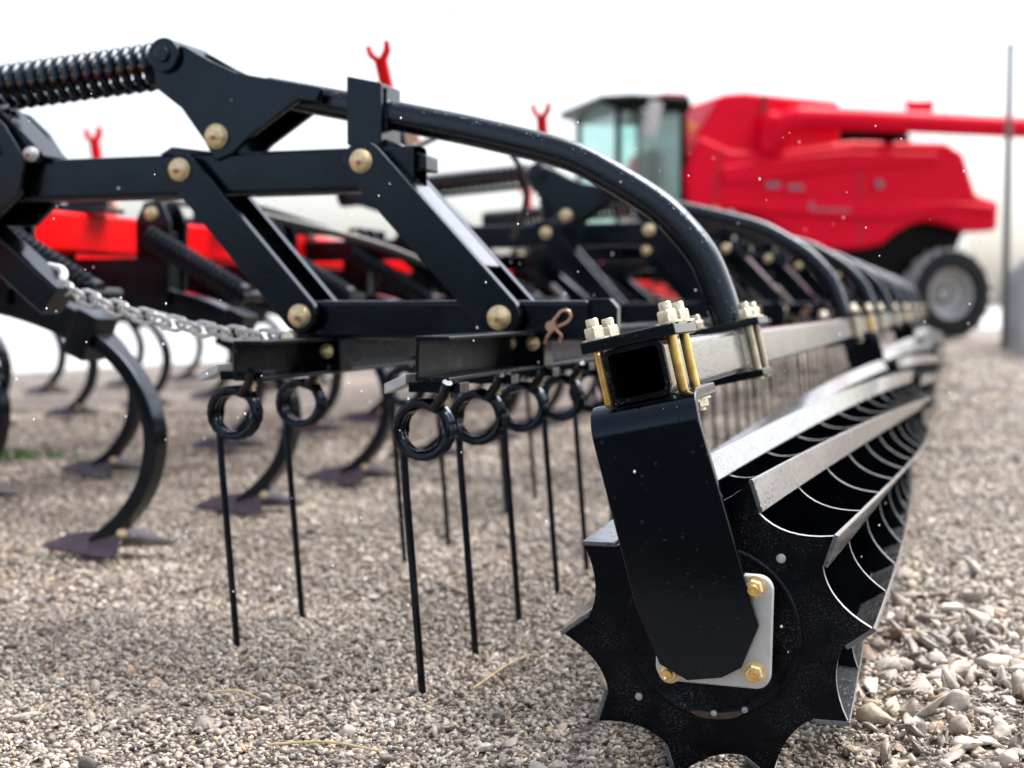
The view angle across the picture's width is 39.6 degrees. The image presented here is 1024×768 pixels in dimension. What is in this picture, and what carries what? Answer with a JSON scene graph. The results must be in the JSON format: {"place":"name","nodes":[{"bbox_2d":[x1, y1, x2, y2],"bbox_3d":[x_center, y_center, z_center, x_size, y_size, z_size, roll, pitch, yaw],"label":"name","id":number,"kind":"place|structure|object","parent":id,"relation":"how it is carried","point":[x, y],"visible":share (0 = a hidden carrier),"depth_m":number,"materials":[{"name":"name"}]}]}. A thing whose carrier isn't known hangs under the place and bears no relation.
{"place":"outdoors","nodes":[
{"label":"outdoors","id":0,"kind":"place"},
{"bbox_2d":[0,309,1000,373],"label":"road","id":1,"kind":"structure","parent":0,"point":[35,350],"depth_m":18.97,"materials":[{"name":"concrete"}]},
{"bbox_2d":[902,0,935,141],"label":"lattice mast","id":2,"kind":"object","parent":1,"relation":"on","point":[924,106],"visible":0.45,"depth_m":58.93,"materials":[{"name":"grey metal"}]},
{"bbox_2d":[939,0,970,272],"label":"lattice mast","id":3,"kind":"object","parent":1,"relation":"on","point":[949,77],"visible":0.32,"depth_m":67.20,"materials":[{"name":"grey metal"}]},
{"bbox_2d":[4,3,1014,733],"bbox_3d":[0.042,-0.305,2.367,2.538,1.344,2.038,0,3,0],"label":"falling sleet","id":4,"kind":"object","parent":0,"point":[476,327],"visible":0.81,"depth_m":2.06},
{"bbox_2d":[0,305,1023,767],"bbox_3d":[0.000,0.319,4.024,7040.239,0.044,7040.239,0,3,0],"label":"ground","id":5,"kind":"structure","parent":0,"point":[360,389],"depth_m":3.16,"materials":[{"name":"grey gravel"}]},
{"bbox_2d":[0,443,79,462],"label":"grass tuft","id":6,"kind":"object","parent":5,"relation":"on","point":[18,455],"visible":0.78,"depth_m":5.01,"materials":[{"name":"green plant"}]},
{"bbox_2d":[209,689,261,700],"bbox_3d":[-0.379,0.425,1.954,0.095,0.010,0.008,2,4,32],"label":"straw","id":7,"kind":"object","parent":5,"relation":"on","point":[240,691],"visible":1,"depth_m":1.96,"materials":[{"name":"beige plant"}]},
{"bbox_2d":[267,740,379,751],"bbox_3d":[-0.230,0.440,1.732,0.145,0.010,0.007,1,3,14],"label":"straw","id":8,"kind":"object","parent":5,"relation":"on","point":[329,742],"visible":1,"depth_m":1.73,"materials":[{"name":"beige plant"}]},
{"bbox_2d":[0,37,948,767],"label":"field cultivator","id":9,"kind":"object","parent":5,"relation":"on","point":[744,583],"visible":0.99,"depth_m":2.45,"materials":[{"name":"black metal"}]},
{"bbox_2d":[472,653,530,688],"bbox_3d":[-0.012,0.421,2.101,0.006,0.010,0.208,1,3,24],"label":"straw","id":10,"kind":"object","parent":5,"relation":"on","point":[498,670],"visible":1,"depth_m":2.09,"materials":[{"name":"beige plant"}]},
{"bbox_2d":[558,92,1023,339],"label":"combine harvester","id":11,"kind":"object","parent":5,"relation":"on","point":[898,195],"visible":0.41,"depth_m":21.71,"materials":[{"name":"red paint"}]},
{"bbox_2d":[1000,42,1013,348],"bbox_3d":[6.200,-2.350,17.797,0.099,3.810,0.099,0,3,0],"label":"lamp pole","id":12,"kind":"object","parent":5,"relation":"on","point":[1006,235],"visible":1,"depth_m":17.77,"materials":[{"name":"grey metal"}]},
{"bbox_2d":[1009,259,1023,358],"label":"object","id":13,"kind":"object","parent":5,"relation":"on","point":[1016,320],"visible":0.96,"depth_m":16.38,"materials":[{"name":"grey metal"}]},
{"bbox_2d":[0,0,1023,304],"label":"sky","id":14,"kind":"structure","parent":0,"point":[581,51],"materials":[{"name":"white"}]}
]}

